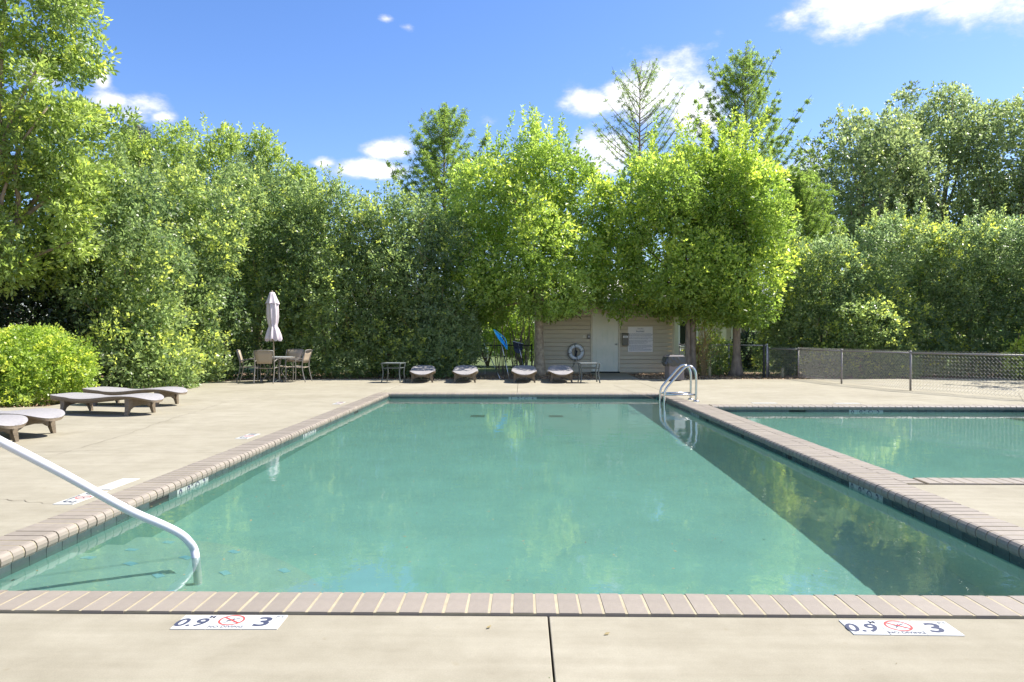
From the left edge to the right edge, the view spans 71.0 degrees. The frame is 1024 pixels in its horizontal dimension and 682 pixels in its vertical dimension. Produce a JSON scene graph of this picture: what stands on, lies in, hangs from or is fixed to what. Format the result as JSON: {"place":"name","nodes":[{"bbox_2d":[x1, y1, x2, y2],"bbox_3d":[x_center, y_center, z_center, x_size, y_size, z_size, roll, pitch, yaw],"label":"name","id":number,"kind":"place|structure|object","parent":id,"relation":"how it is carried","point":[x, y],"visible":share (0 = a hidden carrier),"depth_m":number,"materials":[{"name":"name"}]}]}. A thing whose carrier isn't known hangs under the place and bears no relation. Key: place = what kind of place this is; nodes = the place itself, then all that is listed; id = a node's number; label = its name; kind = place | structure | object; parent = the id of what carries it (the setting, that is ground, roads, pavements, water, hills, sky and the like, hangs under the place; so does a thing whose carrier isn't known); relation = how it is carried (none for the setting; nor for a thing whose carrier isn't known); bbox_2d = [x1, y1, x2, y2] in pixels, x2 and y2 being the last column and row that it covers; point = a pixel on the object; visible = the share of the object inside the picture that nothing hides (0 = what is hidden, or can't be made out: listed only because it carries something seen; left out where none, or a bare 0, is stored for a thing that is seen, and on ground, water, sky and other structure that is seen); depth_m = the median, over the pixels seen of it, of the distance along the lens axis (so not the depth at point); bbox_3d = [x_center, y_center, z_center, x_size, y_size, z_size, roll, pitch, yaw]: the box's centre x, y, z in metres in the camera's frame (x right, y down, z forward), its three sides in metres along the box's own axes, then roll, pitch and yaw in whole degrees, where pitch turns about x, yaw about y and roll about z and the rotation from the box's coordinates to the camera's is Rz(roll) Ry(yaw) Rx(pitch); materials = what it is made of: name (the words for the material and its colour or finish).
{"place":"outdoors","nodes":[
{"label":"outdoors","id":0,"kind":"place"},
{"bbox_2d":[112,121,155,161],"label":"tree","id":1,"kind":"object","parent":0,"point":[139,128],"visible":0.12,"depth_m":39.84,"materials":[{"name":"green plant"}]},
{"bbox_2d":[384,102,503,274],"bbox_3d":[-2.797,-4.551,31.219,5.474,11.338,5.549,0,0,1],"label":"tree","id":2,"kind":"object","parent":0,"point":[431,163],"visible":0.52,"depth_m":30.57,"materials":[{"name":"green plant"}]},
{"bbox_2d":[0,340,1010,407],"bbox_3d":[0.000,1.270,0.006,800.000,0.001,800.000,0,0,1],"label":"ground","id":3,"kind":"structure","parent":0,"point":[482,370],"depth_m":23.39,"materials":[{"name":"green plant"}]},
{"bbox_2d":[0,390,34,407],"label":"plant","id":4,"kind":"object","parent":3,"relation":"on","point":[21,400],"visible":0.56,"depth_m":13.03,"materials":[{"name":"green plant"}]},
{"bbox_2d":[0,322,103,407],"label":"clipped bush","id":5,"kind":"object","parent":3,"relation":"on","point":[26,368],"visible":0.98,"depth_m":13.57,"materials":[{"name":"green plant"}]},
{"bbox_2d":[0,236,131,391],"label":"hedge shrub","id":6,"kind":"object","parent":3,"relation":"on","point":[42,308],"visible":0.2,"depth_m":16.78,"materials":[{"name":"green plant"}]},
{"bbox_2d":[0,0,144,301],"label":"broadleaf tree","id":7,"kind":"object","parent":3,"relation":"on","point":[24,122],"visible":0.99,"depth_m":15.33,"materials":[{"name":"green plant"}]},
{"bbox_2d":[21,135,210,388],"bbox_3d":[-9.757,-1.823,17.737,4.588,6.242,3.708,0,0,1],"label":"hedge shrub","id":8,"kind":"object","parent":3,"relation":"on","point":[119,315],"visible":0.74,"depth_m":17.14,"materials":[{"name":"green plant"}]},
{"bbox_2d":[97,124,168,304],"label":"pale tree","id":9,"kind":"object","parent":3,"relation":"on","point":[132,155],"visible":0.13,"depth_m":26.91,"materials":[{"name":"green plant"}]},
{"bbox_2d":[109,259,233,384],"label":"hedge shrub","id":10,"kind":"object","parent":3,"relation":"on","point":[208,307],"visible":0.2,"depth_m":19.55,"materials":[{"name":"green plant"}]},
{"bbox_2d":[131,117,213,268],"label":"pale tree","id":11,"kind":"object","parent":3,"relation":"on","point":[178,150],"visible":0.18,"depth_m":27.63,"materials":[{"name":"green plant"}]},
{"bbox_2d":[117,148,259,383],"bbox_3d":[-9.402,-2.148,20.680,3.992,6.862,3.676,0,0,1],"label":"hedge shrub","id":12,"kind":"object","parent":3,"relation":"on","point":[203,219],"visible":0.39,"depth_m":20.32,"materials":[{"name":"green plant"}]},
{"bbox_2d":[182,111,258,348],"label":"pale tree","id":13,"kind":"object","parent":3,"relation":"on","point":[230,146],"visible":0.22,"depth_m":26.57,"materials":[{"name":"green plant"}]},
{"bbox_2d":[224,121,300,349],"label":"pale tree","id":14,"kind":"object","parent":3,"relation":"on","point":[271,153],"visible":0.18,"depth_m":27.70,"materials":[{"name":"green plant"}]},
{"bbox_2d":[197,149,332,379],"bbox_3d":[-8.216,-2.473,22.938,4.961,7.464,3.541,0,0,1],"label":"hedge shrub","id":15,"kind":"object","parent":3,"relation":"on","point":[253,301],"visible":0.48,"depth_m":22.37,"materials":[{"name":"green plant"}]},
{"bbox_2d":[249,158,337,369],"bbox_3d":[-7.949,-2.876,27.175,3.170,8.027,3.034,0,0,1],"label":"pale tree","id":16,"kind":"object","parent":3,"relation":"on","point":[298,168],"visible":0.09,"depth_m":26.62,"materials":[{"name":"green plant"}]},
{"bbox_2d":[251,161,393,378],"bbox_3d":[-5.915,-2.205,22.998,4.435,6.910,3.704,0,0,1],"label":"hedge shrub","id":17,"kind":"object","parent":3,"relation":"on","point":[329,350],"visible":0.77,"depth_m":22.32,"materials":[{"name":"green plant"}]},
{"bbox_2d":[334,174,446,378],"bbox_3d":[-3.931,-2.051,23.123,3.831,6.631,3.620,0,0,1],"label":"hedge shrub","id":18,"kind":"object","parent":3,"relation":"on","point":[399,253],"visible":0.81,"depth_m":22.25,"materials":[{"name":"green plant"}]},
{"bbox_2d":[0,372,821,407],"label":"mulch chips","id":19,"kind":"object","parent":3,"relation":"on","point":[658,375],"visible":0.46,"depth_m":22.49,"materials":[{"name":"brown wood"}]},
{"bbox_2d":[372,198,485,378],"bbox_3d":[-2.606,-1.711,23.202,3.636,5.936,3.534,0,0,1],"label":"hedge shrub","id":20,"kind":"object","parent":3,"relation":"on","point":[445,231],"visible":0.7,"depth_m":22.45,"materials":[{"name":"green plant"}]},
{"bbox_2d":[410,282,493,377],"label":"hedge shrub","id":21,"kind":"object","parent":3,"relation":"on","point":[477,343],"visible":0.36,"depth_m":22.74,"materials":[{"name":"green plant"}]},
{"bbox_2d":[417,344,532,373],"bbox_3d":[-1.983,0.620,24.635,5.380,1.060,0.057,0,0,1],"label":"chain link fence","id":22,"kind":"object","parent":3,"relation":"on","point":[507,355],"visible":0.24,"depth_m":24.60,"materials":[{"name":"black metal"}]},
{"bbox_2d":[458,286,533,365],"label":"hedge shrub","id":23,"kind":"object","parent":3,"relation":"on","point":[487,335],"visible":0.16,"depth_m":31.11,"materials":[{"name":"green plant"}]},
{"bbox_2d":[487,289,534,364],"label":"hedge shrub","id":24,"kind":"object","parent":3,"relation":"on","point":[520,327],"visible":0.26,"depth_m":30.87,"materials":[{"name":"green plant"}]},
{"bbox_2d":[21,256,1002,355],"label":"woods","id":25,"kind":"object","parent":3,"relation":"on","point":[487,330],"visible":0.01,"depth_m":49.83,"materials":[{"name":"green plant"}]},
{"bbox_2d":[0,179,1023,326],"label":"side woods","id":26,"kind":"object","parent":3,"relation":"on","point":[21,236],"visible":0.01,"depth_m":22.40,"materials":[{"name":"green plant"}]},
{"bbox_2d":[0,373,1023,681],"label":"pool deck","id":27,"kind":"structure","parent":3,"relation":"on","point":[102,443],"depth_m":3.03,"materials":[{"name":"concrete"}]},
{"bbox_2d":[0,414,27,441],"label":"sun lounger","id":28,"kind":"object","parent":27,"relation":"on","point":[11,424],"visible":1,"depth_m":8.34,"materials":[{"name":"plastic"}]},
{"bbox_2d":[0,408,64,439],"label":"sun lounger","id":29,"kind":"object","parent":27,"relation":"on","point":[48,417],"visible":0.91,"depth_m":9.00,"materials":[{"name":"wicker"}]},
{"bbox_2d":[53,491,107,504],"bbox_3d":[-3.330,1.212,5.556,0.151,0.010,0.459,0,0,1],"label":"depth marker","id":30,"kind":"object","parent":27,"relation":"on","point":[78,498],"visible":0.71,"depth_m":5.48,"materials":[{"name":"white tile"}]},
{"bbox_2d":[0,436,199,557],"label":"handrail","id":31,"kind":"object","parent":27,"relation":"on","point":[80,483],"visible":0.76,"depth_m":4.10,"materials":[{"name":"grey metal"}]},
{"bbox_2d":[50,392,163,415],"bbox_3d":[-6.630,1.021,11.752,2.030,0.324,0.728,0,0,15],"label":"sun lounger","id":32,"kind":"object","parent":27,"relation":"on","point":[131,401],"visible":1,"depth_m":11.56,"materials":[{"name":"plastic"}]},
{"bbox_2d":[97,478,139,489],"bbox_3d":[-3.342,1.210,6.075,0.151,0.008,0.455,0,0,1],"label":"depth marker","id":33,"kind":"object","parent":27,"relation":"on","point":[116,484],"visible":0.91,"depth_m":6.08,"materials":[{"name":"white tile"}]},
{"bbox_2d":[82,387,187,406],"bbox_3d":[-6.959,1.013,13.257,2.030,0.324,0.728,0,0,11],"label":"sun lounger","id":34,"kind":"object","parent":27,"relation":"on","point":[172,392],"visible":0.97,"depth_m":13.06,"materials":[{"name":"wicker"}]},
{"bbox_2d":[0,393,388,568],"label":"pool coping","id":35,"kind":"object","parent":27,"relation":"on","point":[24,542],"visible":0.99,"depth_m":5.79,"materials":[{"name":"brick"}]},
{"bbox_2d":[170,615,287,629],"bbox_3d":[-1.227,1.224,3.124,0.459,0.010,0.151,0,0,0],"label":"depth marker","id":36,"kind":"object","parent":27,"relation":"on","point":[230,622],"visible":1,"depth_m":3.11,"materials":[{"name":"white tile"}]},
{"bbox_2d":[235,434,258,438],"bbox_3d":[-3.310,1.195,9.007,0.151,0.010,0.459,0,0,1],"label":"depth marker","id":37,"kind":"object","parent":27,"relation":"on","point":[246,436],"visible":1,"depth_m":8.96,"materials":[{"name":"white tile"}]},
{"bbox_2d":[236,349,259,381],"bbox_3d":[-7.400,0.690,20.178,0.612,0.910,0.548,0,0,-11],"label":"patio chair","id":38,"kind":"object","parent":27,"relation":"on","point":[239,355],"visible":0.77,"depth_m":19.97,"materials":[{"name":"beige fabric"}]},
{"bbox_2d":[253,350,279,383],"bbox_3d":[-6.686,0.693,19.580,0.548,0.910,0.612,0,0,-1],"label":"patio chair","id":39,"kind":"object","parent":27,"relation":"on","point":[263,356],"visible":1,"depth_m":19.37,"materials":[{"name":"beige fabric"}]},
{"bbox_2d":[264,291,282,381],"bbox_3d":[-6.696,-0.138,20.154,0.510,2.560,0.510,-2,0,1],"label":"parasol","id":40,"kind":"object","parent":27,"relation":"on","point":[273,333],"visible":0.98,"depth_m":20.02,"materials":[{"name":"white fabric"}]},
{"bbox_2d":[255,356,294,381],"bbox_3d":[-6.659,0.796,20.153,1.104,0.715,1.104,0,0,1],"label":"patio table","id":41,"kind":"object","parent":27,"relation":"on","point":[280,357],"visible":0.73,"depth_m":20.01,"materials":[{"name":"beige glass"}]},
{"bbox_2d":[278,349,303,380],"bbox_3d":[-6.426,0.687,20.891,0.548,0.910,0.611,0,0,7],"label":"patio chair","id":42,"kind":"object","parent":27,"relation":"on","point":[297,353],"visible":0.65,"depth_m":21.10,"materials":[{"name":"beige fabric"}]},
{"bbox_2d":[285,349,311,381],"bbox_3d":[-5.976,0.690,20.171,0.612,0.910,0.548,0,0,5],"label":"patio chair","id":43,"kind":"object","parent":27,"relation":"on","point":[306,356],"visible":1,"depth_m":20.13,"materials":[{"name":"beige fabric"}]},
{"bbox_2d":[381,362,405,382],"bbox_3d":[-3.282,0.872,19.904,0.565,0.550,0.565,0,0,7],"label":"side table","id":44,"kind":"object","parent":27,"relation":"on","point":[399,363],"visible":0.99,"depth_m":19.70,"materials":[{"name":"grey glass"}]},
{"bbox_2d":[410,365,435,382],"bbox_3d":[-2.535,0.932,20.394,0.728,0.418,2.030,0,0,-5],"label":"sun lounger","id":45,"kind":"object","parent":27,"relation":"on","point":[417,371],"visible":1,"depth_m":19.73,"materials":[{"name":"plastic"}]},
{"bbox_2d":[452,365,477,382],"bbox_3d":[-1.325,0.932,20.376,0.728,0.418,2.030,0,0,-2],"label":"sun lounger","id":46,"kind":"object","parent":27,"relation":"on","point":[469,371],"visible":1,"depth_m":19.70,"materials":[{"name":"plastic"}]},
{"bbox_2d":[494,330,509,378],"bbox_3d":[-0.199,0.392,21.748,0.373,1.498,0.895,0,0,-37],"label":"skimmer net","id":47,"kind":"object","parent":27,"relation":"on","point":[499,337],"visible":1,"depth_m":21.91,"materials":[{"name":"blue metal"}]},
{"bbox_2d":[0,590,1023,629],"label":"pool coping","id":48,"kind":"object","parent":27,"relation":"on","point":[547,605],"visible":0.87,"depth_m":3.31,"materials":[{"name":"brick"}]},
{"bbox_2d":[0,396,1023,574],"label":"pool basin","id":49,"kind":"object","parent":27,"relation":"in","point":[77,536],"visible":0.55,"depth_m":6.06,"materials":[{"name":"paint"}]},
{"bbox_2d":[0,398,1023,595],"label":"water","id":50,"kind":"structure","parent":49,"relation":"in","point":[639,459],"depth_m":5.20,"materials":[{"name":"teal liquid"}]},
{"bbox_2d":[11,404,869,589],"bbox_3d":[3.199,1.291,9.572,12.030,0.006,12.257,0,0,1],"label":"floating debris","id":51,"kind":"object","parent":50,"relation":"on","point":[460,538],"visible":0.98,"depth_m":5.26,"materials":[{"name":"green plant"}]},
{"bbox_2d":[14,413,976,586],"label":"floating specks","id":52,"kind":"object","parent":50,"relation":"on","point":[487,548],"visible":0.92,"depth_m":4.76,"materials":[{"name":"beige"}]},
{"bbox_2d":[379,392,658,396],"bbox_3d":[0.235,1.191,15.903,6.450,0.083,0.287,0,0,1],"label":"pool coping","id":53,"kind":"object","parent":27,"relation":"on","point":[448,394],"visible":0.93,"depth_m":15.78,"materials":[{"name":"concrete"}]},
{"bbox_2d":[511,365,536,382],"bbox_3d":[0.345,0.932,20.352,0.728,0.418,2.030,0,0,1],"label":"sun lounger","id":54,"kind":"object","parent":27,"relation":"on","point":[520,371],"visible":1,"depth_m":19.67,"materials":[{"name":"plastic"}]},
{"bbox_2d":[548,365,573,382],"bbox_3d":[1.375,0.932,20.337,0.728,0.418,2.030,0,0,2],"label":"sun lounger","id":55,"kind":"object","parent":27,"relation":"on","point":[557,371],"visible":0.99,"depth_m":19.66,"materials":[{"name":"plastic"}]},
{"bbox_2d":[577,362,600,382],"bbox_3d":[2.117,0.873,19.776,0.565,0.550,0.565,0,0,-2],"label":"side table","id":56,"kind":"object","parent":27,"relation":"on","point":[581,367],"visible":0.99,"depth_m":19.54,"materials":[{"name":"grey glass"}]},
{"bbox_2d":[532,281,678,372],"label":"pool shed","id":57,"kind":"structure","parent":27,"relation":"on","point":[606,349],"depth_m":25.35,"materials":[{"name":"paint"}]},
{"bbox_2d":[568,343,584,366],"bbox_3d":[2.257,0.486,25.313,0.595,0.856,0.135,0,0,1],"label":"life ring","id":58,"kind":"object","parent":57,"relation":"attached to","point":[575,357],"visible":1,"depth_m":25.27,"materials":[{"name":"white plastic"}]},
{"bbox_2d":[592,314,617,370],"bbox_3d":[3.291,0.054,25.332,0.901,2.045,0.103,0,0,1],"label":"door","id":59,"kind":"structure","parent":57,"relation":"in","point":[604,333],"depth_m":25.35,"materials":[{"name":"paint"}]},
{"bbox_2d":[622,333,628,345],"bbox_3d":[3.987,-0.061,25.280,0.230,0.445,0.130,0,0,1],"label":"wall box","id":60,"kind":"object","parent":57,"relation":"attached to","point":[625,339],"visible":1,"depth_m":25.23,"materials":[{"name":"grey plastic"}]},
{"bbox_2d":[628,326,652,351],"bbox_3d":[4.526,-0.059,25.316,0.898,0.910,0.018,0,0,1],"label":"rules sign","id":61,"kind":"object","parent":57,"relation":"attached to","point":[640,338],"visible":1,"depth_m":25.31,"materials":[{"name":"white"}]},
{"bbox_2d":[661,355,685,379],"bbox_3d":[4.621,0.759,20.654,0.622,0.720,0.524,0,0,-5],"label":"litter bin","id":62,"kind":"object","parent":27,"relation":"on","point":[671,363],"visible":0.92,"depth_m":20.43,"materials":[{"name":"grey"}]},
{"bbox_2d":[659,364,698,406],"bbox_3d":[3.281,1.291,14.160,0.712,1.660,0.564,0,0,1],"label":"pool ladder","id":63,"kind":"object","parent":27,"relation":"attached to","point":[665,393],"visible":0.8,"depth_m":13.94,"materials":[{"name":"silver metal"}]},
{"bbox_2d":[657,394,1023,558],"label":"pool coping","id":64,"kind":"object","parent":27,"relation":"on","point":[1002,534],"visible":0.98,"depth_m":5.92,"materials":[{"name":"brick"}]},
{"bbox_2d":[709,404,1023,409],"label":"pool coping","id":65,"kind":"object","parent":27,"relation":"on","point":[854,407],"visible":0.95,"depth_m":12.93,"materials":[{"name":"concrete"}]},
{"bbox_2d":[724,409,1023,411],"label":"pool basin","id":66,"kind":"object","parent":27,"relation":"in","point":[786,410],"visible":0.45,"depth_m":12.92,"materials":[{"name":"paint"}]},
{"bbox_2d":[729,412,1023,478],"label":"water","id":67,"kind":"structure","parent":66,"relation":"in","point":[911,445],"depth_m":9.53,"materials":[{"name":"teal liquid"}]},
{"bbox_2d":[768,347,1023,396],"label":"chain link fence","id":68,"kind":"object","parent":27,"relation":"on","point":[910,353],"visible":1,"depth_m":17.40,"materials":[{"name":"grey metal"}]},
{"bbox_2d":[839,620,964,635],"bbox_3d":[1.653,1.224,3.062,0.459,0.010,0.151,0,0,2],"label":"depth marker","id":69,"kind":"object","parent":27,"relation":"on","point":[898,628],"visible":1,"depth_m":3.05,"materials":[{"name":"white tile"}]},
{"bbox_2d":[913,478,1023,484],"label":"pool coping","id":70,"kind":"object","parent":27,"relation":"on","point":[973,481],"visible":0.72,"depth_m":6.13,"materials":[{"name":"brick"}]},
{"bbox_2d":[996,327,1023,379],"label":"hedge shrub","id":71,"kind":"object","parent":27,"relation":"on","point":[1015,373],"visible":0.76,"depth_m":21.52,"materials":[{"name":"green plant"}]},
{"bbox_2d":[494,306,534,373],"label":"bare shrub","id":72,"kind":"object","parent":3,"relation":"on","point":[517,356],"visible":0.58,"depth_m":25.19,"materials":[{"name":"green plant"}]},
{"bbox_2d":[512,341,526,378],"bbox_3d":[0.224,0.578,22.395,0.344,1.158,0.686,0,0,-11],"label":"leaf rake","id":73,"kind":"object","parent":3,"relation":"on","point":[518,347],"visible":0.94,"depth_m":22.64,"materials":[{"name":"black metal"}]},
{"bbox_2d":[431,102,632,375],"bbox_3d":[0.574,-3.462,23.859,6.185,9.232,5.733,0,0,-37],"label":"bright tree","id":74,"kind":"object","parent":3,"relation":"on","point":[556,240],"visible":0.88,"depth_m":22.91,"materials":[{"name":"green plant"}]},
{"bbox_2d":[592,58,687,255],"bbox_3d":[6.121,-6.003,33.917,4.586,14.215,4.470,0,0,1],"label":"cypress tree","id":75,"kind":"object","parent":3,"relation":"on","point":[630,108],"visible":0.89,"depth_m":33.72,"materials":[{"name":"green plant"}]},
{"bbox_2d":[569,102,767,375],"bbox_3d":[5.026,-3.332,24.018,6.380,8.971,5.029,0,0,1],"label":"bright tree","id":76,"kind":"object","parent":3,"relation":"on","point":[657,177],"visible":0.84,"depth_m":22.95,"materials":[{"name":"green plant"}]},
{"bbox_2d":[696,324,719,375],"bbox_3d":[6.407,0.225,24.010,1.151,1.861,0.490,0,0,1],"label":"trunk","id":77,"kind":"object","parent":3,"relation":"on","point":[703,362],"visible":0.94,"depth_m":23.96,"materials":[{"name":"brown plant"}]},
{"bbox_2d":[682,325,746,375],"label":"hedge shrub","id":78,"kind":"object","parent":3,"relation":"on","point":[719,365],"visible":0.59,"depth_m":24.21,"materials":[{"name":"green plant"}]},
{"bbox_2d":[679,343,767,377],"bbox_3d":[7.061,0.613,24.016,0.314,1.080,3.306,0,0,-43],"label":"chain link fence","id":79,"kind":"object","parent":3,"relation":"on","point":[729,345],"visible":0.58,"depth_m":23.37,"materials":[{"name":"grey metal"}]},
{"bbox_2d":[672,105,804,376],"bbox_3d":[7.333,-3.220,23.650,4.370,8.749,4.399,0,0,1],"label":"bright tree","id":80,"kind":"object","parent":3,"relation":"on","point":[750,192],"visible":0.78,"depth_m":22.59,"materials":[{"name":"green plant"}]},
{"bbox_2d":[649,278,840,357],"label":"house","id":81,"kind":"structure","parent":3,"relation":"on","point":[726,333],"depth_m":43.81,"materials":[{"name":"beige"}]},
{"bbox_2d":[678,320,697,346],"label":"window","id":82,"kind":"structure","parent":81,"relation":"in","point":[681,329],"depth_m":43.80,"materials":[{"name":"white glass"}]},
{"bbox_2d":[731,327,749,341],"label":"window","id":83,"kind":"structure","parent":81,"relation":"in","point":[732,327],"depth_m":43.74,"materials":[{"name":"white glass"}]},
{"bbox_2d":[723,326,779,369],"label":"hedge shrub","id":84,"kind":"object","parent":3,"relation":"on","point":[746,336],"visible":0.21,"depth_m":28.60,"materials":[{"name":"green plant"}]},
{"bbox_2d":[673,40,830,344],"bbox_3d":[10.894,-6.136,32.974,6.796,14.490,6.543,0,0,28],"label":"cypress tree","id":85,"kind":"object","parent":3,"relation":"on","point":[746,65],"visible":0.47,"depth_m":32.28,"materials":[{"name":"green plant"}]},
{"bbox_2d":[763,344,764,377],"bbox_3d":[7.949,0.634,22.671,0.067,1.050,0.070,0,0,1],"label":"gate post","id":86,"kind":"object","parent":3,"relation":"on","point":[763,360],"visible":1,"depth_m":22.64,"materials":[{"name":"black metal"}]},
{"bbox_2d":[741,296,827,376],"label":"hedge shrub","id":87,"kind":"object","parent":3,"relation":"on","point":[762,337],"visible":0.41,"depth_m":24.18,"materials":[{"name":"green plant"}]},
{"bbox_2d":[758,163,860,324],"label":"cypress tree","id":88,"kind":"object","parent":3,"relation":"on","point":[813,223],"visible":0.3,"depth_m":28.13,"materials":[{"name":"green plant"}]},
{"bbox_2d":[759,217,886,376],"bbox_3d":[10.423,-1.424,24.102,4.360,5.350,3.422,0,0,1],"label":"hedge shrub","id":89,"kind":"object","parent":3,"relation":"on","point":[839,280],"visible":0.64,"depth_m":23.34,"materials":[{"name":"green plant"}]},
{"bbox_2d":[808,289,923,378],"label":"hedge shrub","id":90,"kind":"object","parent":3,"relation":"on","point":[883,311],"visible":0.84,"depth_m":22.19,"materials":[{"name":"green plant"}]},
{"bbox_2d":[786,103,960,320],"bbox_3d":[17.116,-5.166,34.760,9.151,12.533,5.857,0,0,1],"label":"oak tree","id":91,"kind":"object","parent":3,"relation":"on","point":[848,211],"visible":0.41,"depth_m":33.73,"materials":[{"name":"green plant"}]},
{"bbox_2d":[840,197,974,377],"bbox_3d":[12.943,-1.819,24.000,4.682,6.139,3.800,0,0,1],"label":"hedge shrub","id":92,"kind":"object","parent":3,"relation":"on","point":[905,243],"visible":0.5,"depth_m":23.29,"materials":[{"name":"green plant"}]},
{"bbox_2d":[835,80,1022,357],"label":"oak tree","id":93,"kind":"object","parent":3,"relation":"on","point":[953,123],"visible":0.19,"depth_m":35.73,"materials":[{"name":"green plant"}]},
{"bbox_2d":[905,198,1023,377],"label":"hedge shrub","id":94,"kind":"object","parent":3,"relation":"on","point":[978,235],"visible":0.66,"depth_m":22.85,"materials":[{"name":"green plant"}]},
{"bbox_2d":[940,91,1023,322],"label":"oak tree","id":95,"kind":"object","parent":3,"relation":"on","point":[999,129],"visible":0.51,"depth_m":34.11,"materials":[{"name":"green plant"}]},
{"bbox_2d":[969,213,1023,377],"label":"hedge shrub","id":96,"kind":"object","parent":3,"relation":"on","point":[1011,253],"visible":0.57,"depth_m":22.48,"materials":[{"name":"green plant"}]},
{"bbox_2d":[1001,142,1023,284],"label":"oak tree","id":97,"kind":"object","parent":3,"relation":"on","point":[1022,178],"visible":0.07,"depth_m":33.93,"materials":[{"name":"green plant"}]},
{"bbox_2d":[1,0,1023,339],"label":"sky","id":98,"kind":"structure","parent":0,"point":[344,82],"materials":[{"name":"blue"}]},
{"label":"pool divider","id":99,"kind":"structure","parent":0,"visible":0},
{"bbox_2d":[698,404,925,484],"bbox_3d":[3.467,1.221,9.647,0.192,0.082,7.180,0,0,1],"label":"pool coping","id":100,"kind":"object","parent":99,"relation":"on","point":[894,475],"visible":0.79,"depth_m":7.75,"materials":[{"name":"brick"}]}
]}

